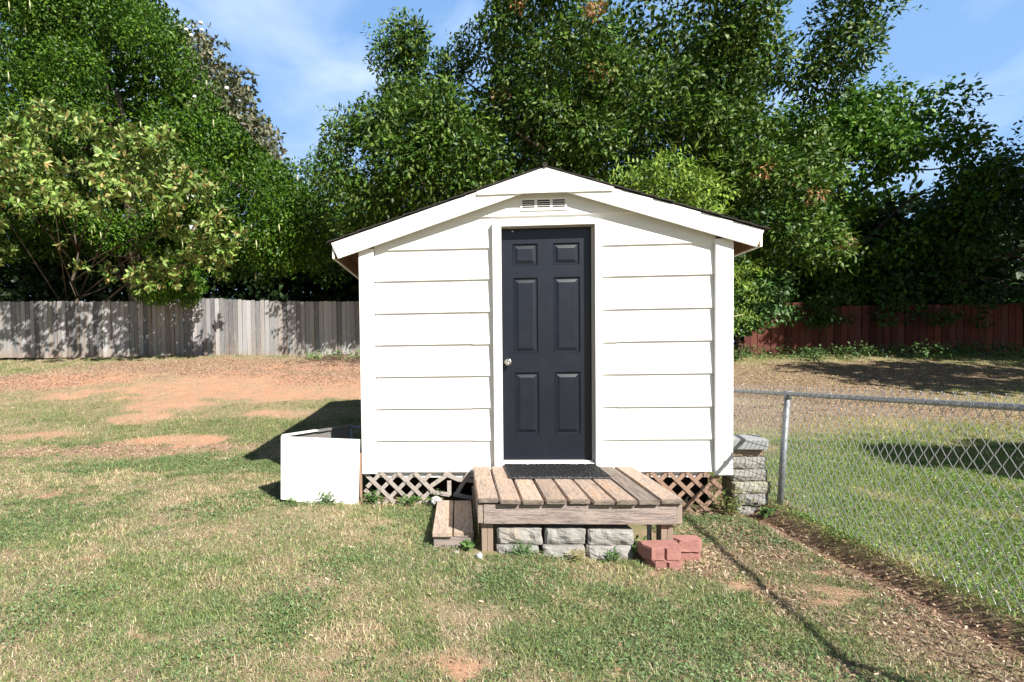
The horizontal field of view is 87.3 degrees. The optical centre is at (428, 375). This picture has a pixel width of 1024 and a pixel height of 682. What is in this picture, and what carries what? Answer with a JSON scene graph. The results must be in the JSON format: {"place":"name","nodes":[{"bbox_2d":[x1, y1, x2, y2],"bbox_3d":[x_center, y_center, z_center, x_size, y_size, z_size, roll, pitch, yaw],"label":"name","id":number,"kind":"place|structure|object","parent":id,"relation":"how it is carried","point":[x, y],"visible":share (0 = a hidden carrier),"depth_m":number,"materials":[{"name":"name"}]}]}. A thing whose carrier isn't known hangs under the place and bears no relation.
{"place":"outdoors","nodes":[
{"label":"outdoors","id":0,"kind":"place"},
{"bbox_2d":[0,351,1023,681],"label":"grass","id":1,"kind":"structure","parent":0,"point":[16,533],"depth_m":3.19,"materials":[{"name":"green plant"}]},
{"bbox_2d":[0,352,1023,681],"bbox_3d":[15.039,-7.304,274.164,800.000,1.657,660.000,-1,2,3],"label":"ground","id":2,"kind":"structure","parent":0,"point":[150,404],"depth_m":4.16,"materials":[{"name":"soil"}]},
{"bbox_2d":[0,94,248,358],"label":"magnolia tree","id":3,"kind":"object","parent":2,"relation":"on","point":[150,145],"visible":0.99,"depth_m":13.07,"materials":[{"name":"green plant"}]},
{"bbox_2d":[0,0,350,355],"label":"vine covered tree","id":4,"kind":"object","parent":2,"relation":"on","point":[56,35],"visible":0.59,"depth_m":17.17,"materials":[{"name":"green plant"}]},
{"bbox_2d":[0,298,359,358],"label":"picket fence","id":5,"kind":"object","parent":2,"relation":"on","point":[101,322],"visible":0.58,"depth_m":16.43,"materials":[{"name":"grey wood"}]},
{"bbox_2d":[140,19,288,295],"bbox_3d":[-9.418,-8.140,24.042,5.749,14.867,7.357,-1,2,3],"label":"magnolia tree","id":6,"kind":"object","parent":2,"relation":"on","point":[251,120],"visible":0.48,"depth_m":22.20,"materials":[{"name":"green plant"}]},
{"bbox_2d":[280,497,298,506],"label":"weed","id":7,"kind":"object","parent":2,"relation":"on","point":[292,500],"visible":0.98,"depth_m":4.65,"materials":[{"name":"green plant"}]},
{"bbox_2d":[281,424,362,504],"bbox_3d":[-0.931,0.832,5.093,0.736,0.640,0.797,-1,2,3],"label":"plywood enclosure","id":8,"kind":"object","parent":2,"relation":"on","point":[314,462],"visible":0.8,"depth_m":4.70,"materials":[{"name":"paint"}]},
{"bbox_2d":[285,354,359,366],"bbox_3d":[-2.265,-0.440,14.809,3.499,0.507,1.918,-1,2,3],"label":"brush pile","id":9,"kind":"object","parent":2,"relation":"on","point":[334,358],"visible":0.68,"depth_m":14.84,"materials":[{"name":"brown plant"}]},
{"bbox_2d":[317,490,340,503],"bbox_3d":[-0.876,1.085,4.683,0.259,0.163,0.134,0,2,16],"label":"weed","id":10,"kind":"object","parent":2,"relation":"on","point":[326,496],"visible":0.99,"depth_m":4.66,"materials":[{"name":"green plant"}]},
{"bbox_2d":[300,348,359,360],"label":"weeds","id":11,"kind":"object","parent":2,"relation":"on","point":[318,356],"visible":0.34,"depth_m":15.33,"materials":[{"name":"green plant"}]},
{"bbox_2d":[301,129,389,314],"bbox_3d":[-2.893,-5.196,22.248,4.107,9.138,8.493,-1,2,3],"label":"background tree","id":12,"kind":"object","parent":2,"relation":"on","point":[337,275],"visible":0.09,"depth_m":19.79,"materials":[{"name":"green plant"}]},
{"bbox_2d":[360,489,385,503],"bbox_3d":[-0.509,1.069,4.666,0.269,0.133,0.149,-1,2,-12],"label":"weed","id":13,"kind":"object","parent":2,"relation":"on","point":[372,499],"visible":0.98,"depth_m":4.68,"materials":[{"name":"green plant"}]},
{"bbox_2d":[398,493,420,504],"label":"weed","id":14,"kind":"object","parent":2,"relation":"on","point":[410,500],"visible":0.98,"depth_m":4.65,"materials":[{"name":"green plant"}]},
{"bbox_2d":[420,488,443,501],"bbox_3d":[0.028,1.060,4.699,0.234,0.153,0.138,-1,2,3],"label":"weed","id":15,"kind":"object","parent":2,"relation":"on","point":[429,497],"visible":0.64,"depth_m":4.70,"materials":[{"name":"green plant"}]},
{"bbox_2d":[430,496,441,505],"bbox_3d":[0.066,1.091,4.606,0.107,0.083,0.114,-1,2,3],"label":"stone","id":16,"kind":"object","parent":2,"relation":"on","point":[434,500],"visible":0.8,"depth_m":4.57,"materials":[{"name":"white stone"}]},
{"bbox_2d":[432,500,473,547],"bbox_3d":[0.196,1.164,4.139,0.289,0.159,0.865,-1,2,3],"label":"wooden step","id":17,"kind":"object","parent":2,"relation":"on","point":[443,527],"visible":0.82,"depth_m":3.91,"materials":[{"name":"brown wood"}]},
{"bbox_2d":[458,539,474,549],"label":"weed","id":18,"kind":"object","parent":2,"relation":"on","point":[467,544],"visible":1,"depth_m":3.68,"materials":[{"name":"green plant"}]},
{"bbox_2d":[476,552,482,558],"bbox_3d":[0.338,1.201,3.521,0.049,0.048,0.056,-2,2,-28],"label":"stone","id":19,"kind":"object","parent":2,"relation":"on","point":[478,555],"visible":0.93,"depth_m":3.51,"materials":[{"name":"white stone"}]},
{"bbox_2d":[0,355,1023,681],"bbox_3d":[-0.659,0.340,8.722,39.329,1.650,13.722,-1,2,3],"label":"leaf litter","id":20,"kind":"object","parent":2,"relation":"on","point":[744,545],"visible":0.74,"depth_m":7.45,"materials":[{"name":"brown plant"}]},
{"bbox_2d":[0,179,1023,359],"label":"undergrowth","id":21,"kind":"object","parent":2,"relation":"on","point":[24,283],"visible":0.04,"depth_m":21.42,"materials":[{"name":"green plant"}]},
{"bbox_2d":[496,536,538,554],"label":"retaining block","id":22,"kind":"object","parent":2,"relation":"on","point":[506,546],"depth_m":3.57,"materials":[{"name":"grey concrete"}]},
{"bbox_2d":[497,524,542,544],"bbox_3d":[0.623,1.087,3.681,0.307,0.113,0.225,-1,2,3],"label":"retaining block","id":23,"kind":"object","parent":22,"relation":"on","point":[523,533],"depth_m":3.59,"materials":[{"name":"grey concrete"}]},
{"bbox_2d":[502,539,540,555],"bbox_3d":[0.628,1.144,3.529,0.301,0.118,0.103,-1,2,-10],"label":"weed","id":24,"kind":"object","parent":2,"relation":"on","point":[524,548],"visible":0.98,"depth_m":3.52,"materials":[{"name":"green plant"}]},
{"bbox_2d":[326,162,770,514],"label":"shed","id":25,"kind":"structure","parent":2,"relation":"on","point":[544,313],"depth_m":4.62,"materials":[{"name":"white paint"}]},
{"bbox_2d":[501,227,591,459],"bbox_3d":[1.037,-0.270,4.639,0.786,2.026,0.107,-1,2,3],"label":"door","id":26,"kind":"structure","parent":25,"relation":"in","point":[547,350],"depth_m":4.66,"materials":[{"name":"paint"}]},
{"bbox_2d":[541,536,584,557],"bbox_3d":[0.913,1.198,3.642,0.284,0.114,0.257,-1,2,3],"label":"retaining block","id":27,"kind":"object","parent":2,"relation":"on","point":[560,549],"depth_m":3.54,"materials":[{"name":"grey concrete"}]},
{"bbox_2d":[542,524,585,543],"bbox_3d":[0.930,1.085,3.672,0.276,0.114,0.228,-1,2,3],"label":"retaining block","id":28,"kind":"object","parent":27,"relation":"on","point":[563,533],"depth_m":3.58,"materials":[{"name":"grey concrete"}]},
{"bbox_2d":[566,548,587,560],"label":"weed","id":29,"kind":"object","parent":2,"relation":"on","point":[572,552],"visible":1,"depth_m":3.47,"materials":[{"name":"yellow plant"}]},
{"bbox_2d":[472,466,682,551],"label":"wooden deck","id":30,"kind":"structure","parent":2,"relation":"on","point":[627,495],"depth_m":3.58,"materials":[{"name":"brown wood"}]},
{"bbox_2d":[504,463,611,478],"bbox_3d":[1.030,0.780,4.352,0.782,0.022,0.514,-1,2,3],"label":"door mat","id":31,"kind":"object","parent":30,"relation":"on","point":[556,471],"depth_m":4.26,"materials":[{"name":"black rubber"}]},
{"bbox_2d":[583,539,633,559],"bbox_3d":[1.219,1.197,3.628,0.310,0.120,0.248,-1,2,3],"label":"retaining block","id":32,"kind":"object","parent":2,"relation":"on","point":[600,551],"depth_m":3.53,"materials":[{"name":"grey concrete"}]},
{"bbox_2d":[583,524,633,544],"bbox_3d":[1.229,1.084,3.645,0.302,0.110,0.227,-1,2,3],"label":"retaining block","id":33,"kind":"object","parent":32,"relation":"on","point":[605,534],"depth_m":3.55,"materials":[{"name":"grey concrete"}]},
{"bbox_2d":[600,546,622,562],"bbox_3d":[1.179,1.168,3.458,0.160,0.111,0.114,-1,2,3],"label":"weed","id":34,"kind":"object","parent":2,"relation":"on","point":[613,555],"visible":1,"depth_m":3.46,"materials":[{"name":"green plant"}]},
{"bbox_2d":[297,0,926,281],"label":"oak tree","id":35,"kind":"object","parent":2,"relation":"on","point":[556,116],"visible":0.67,"depth_m":13.38,"materials":[{"name":"green plant"}]},
{"bbox_2d":[632,535,646,554],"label":"weed","id":36,"kind":"object","parent":2,"relation":"on","point":[634,548],"visible":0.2,"depth_m":3.60,"materials":[{"name":"green plant"}]},
{"bbox_2d":[642,557,681,570],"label":"edging block","id":37,"kind":"object","parent":2,"relation":"on","point":[669,564],"depth_m":3.38,"materials":[{"name":"red concrete"}]},
{"bbox_2d":[637,540,680,560],"bbox_3d":[1.509,1.137,3.449,0.253,0.091,0.155,-1,2,0],"label":"edging block","id":38,"kind":"object","parent":37,"relation":"on","point":[660,550],"depth_m":3.39,"materials":[{"name":"red concrete"}]},
{"bbox_2d":[607,138,747,289],"bbox_3d":[4.119,-1.740,9.496,2.692,4.690,2.224,-1,2,3],"label":"young tree","id":39,"kind":"object","parent":2,"relation":"on","point":[678,191],"visible":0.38,"depth_m":9.07,"materials":[{"name":"green plant"}]},
{"bbox_2d":[681,552,699,561],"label":"edging block","id":40,"kind":"object","parent":2,"relation":"on","point":[687,556],"depth_m":3.52,"materials":[{"name":"red concrete"}]},
{"bbox_2d":[673,535,701,552],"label":"edging block","id":41,"kind":"object","parent":40,"relation":"on","point":[690,543],"depth_m":3.52,"materials":[{"name":"red brick"}]},
{"bbox_2d":[709,483,754,513],"bbox_3d":[2.569,1.076,4.583,0.435,0.243,0.358,-2,2,-34],"label":"weed","id":42,"kind":"object","parent":2,"relation":"on","point":[734,506],"visible":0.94,"depth_m":4.53,"materials":[{"name":"green plant"}]},
{"bbox_2d":[724,500,759,514],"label":"retaining block","id":43,"kind":"object","parent":2,"relation":"on","point":[748,509],"depth_m":4.60,"materials":[{"name":"grey concrete"}]},
{"bbox_2d":[722,488,768,505],"bbox_3d":[2.798,1.072,4.686,0.302,0.113,0.246,-1,2,3],"label":"retaining block","id":44,"kind":"object","parent":43,"relation":"on","point":[760,499],"depth_m":4.58,"materials":[{"name":"grey concrete"}]},
{"bbox_2d":[722,477,770,493],"bbox_3d":[2.799,0.968,4.681,0.323,0.109,0.240,-1,2,3],"label":"retaining block","id":45,"kind":"object","parent":44,"relation":"on","point":[745,487],"depth_m":4.58,"materials":[{"name":"concrete"}]},
{"bbox_2d":[722,468,766,480],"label":"retaining block","id":46,"kind":"object","parent":45,"relation":"on","point":[749,475],"depth_m":4.58,"materials":[{"name":"grey concrete"}]},
{"bbox_2d":[733,456,765,468],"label":"retaining block","id":47,"kind":"object","parent":46,"relation":"on","point":[749,462],"depth_m":4.58,"materials":[{"name":"grey concrete"}]},
{"bbox_2d":[733,449,763,455],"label":"retaining block","id":48,"kind":"object","parent":47,"relation":"on","point":[738,452],"depth_m":4.59,"materials":[{"name":"beige concrete"}]},
{"bbox_2d":[733,434,768,449],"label":"retaining block","id":49,"kind":"object","parent":48,"relation":"on","point":[749,442],"depth_m":4.54,"materials":[{"name":"grey concrete"}]},
{"bbox_2d":[733,257,774,336],"bbox_3d":[7.612,-1.525,12.969,1.382,2.850,1.485,-2,2,-43],"label":"fern like shrub","id":50,"kind":"object","parent":2,"relation":"on","point":[757,267],"visible":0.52,"depth_m":12.73,"materials":[{"name":"green plant"}]},
{"bbox_2d":[722,191,810,358],"bbox_3d":[8.364,-2.608,15.790,3.262,4.404,6.671,-1,2,3],"label":"ivy bush","id":51,"kind":"object","parent":2,"relation":"on","point":[775,292],"visible":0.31,"depth_m":13.68,"materials":[{"name":"green plant"}]},
{"bbox_2d":[758,507,775,517],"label":"weed","id":52,"kind":"object","parent":2,"relation":"on","point":[765,512],"visible":1,"depth_m":4.41,"materials":[{"name":"green plant"}]},
{"bbox_2d":[704,62,1023,339],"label":"mulberry tree","id":53,"kind":"object","parent":2,"relation":"on","point":[875,134],"visible":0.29,"depth_m":15.91,"materials":[{"name":"green plant"}]},
{"bbox_2d":[733,385,1023,612],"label":"chain link fence","id":54,"kind":"object","parent":2,"relation":"on","point":[950,403],"visible":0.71,"depth_m":3.28,"materials":[{"name":"metal"}]},
{"bbox_2d":[733,302,1023,355],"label":"picket fence","id":55,"kind":"object","parent":2,"relation":"on","point":[1009,317],"visible":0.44,"depth_m":16.16,"materials":[{"name":"red wood"}]},
{"bbox_2d":[776,284,1023,330],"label":"creeper","id":56,"kind":"object","parent":55,"relation":"attached to","point":[833,303],"visible":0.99,"depth_m":15.84,"materials":[{"name":"green plant"}]},
{"bbox_2d":[733,338,1023,361],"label":"ground cover plants","id":57,"kind":"object","parent":2,"relation":"on","point":[942,351],"visible":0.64,"depth_m":14.35,"materials":[{"name":"green plant"}]},
{"bbox_2d":[804,484,1022,582],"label":"clover flowers","id":58,"kind":"object","parent":2,"relation":"on","point":[958,519],"visible":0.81,"depth_m":3.90,"materials":[{"name":"white plant"}]},
{"bbox_2d":[822,114,1023,324],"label":"shaded tree","id":59,"kind":"object","parent":2,"relation":"on","point":[897,281],"visible":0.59,"depth_m":16.34,"materials":[{"name":"green plant"}]},
{"bbox_2d":[0,0,1023,359],"label":"sky","id":60,"kind":"structure","parent":0,"point":[305,54],"materials":[{"name":"blue"}]}
]}

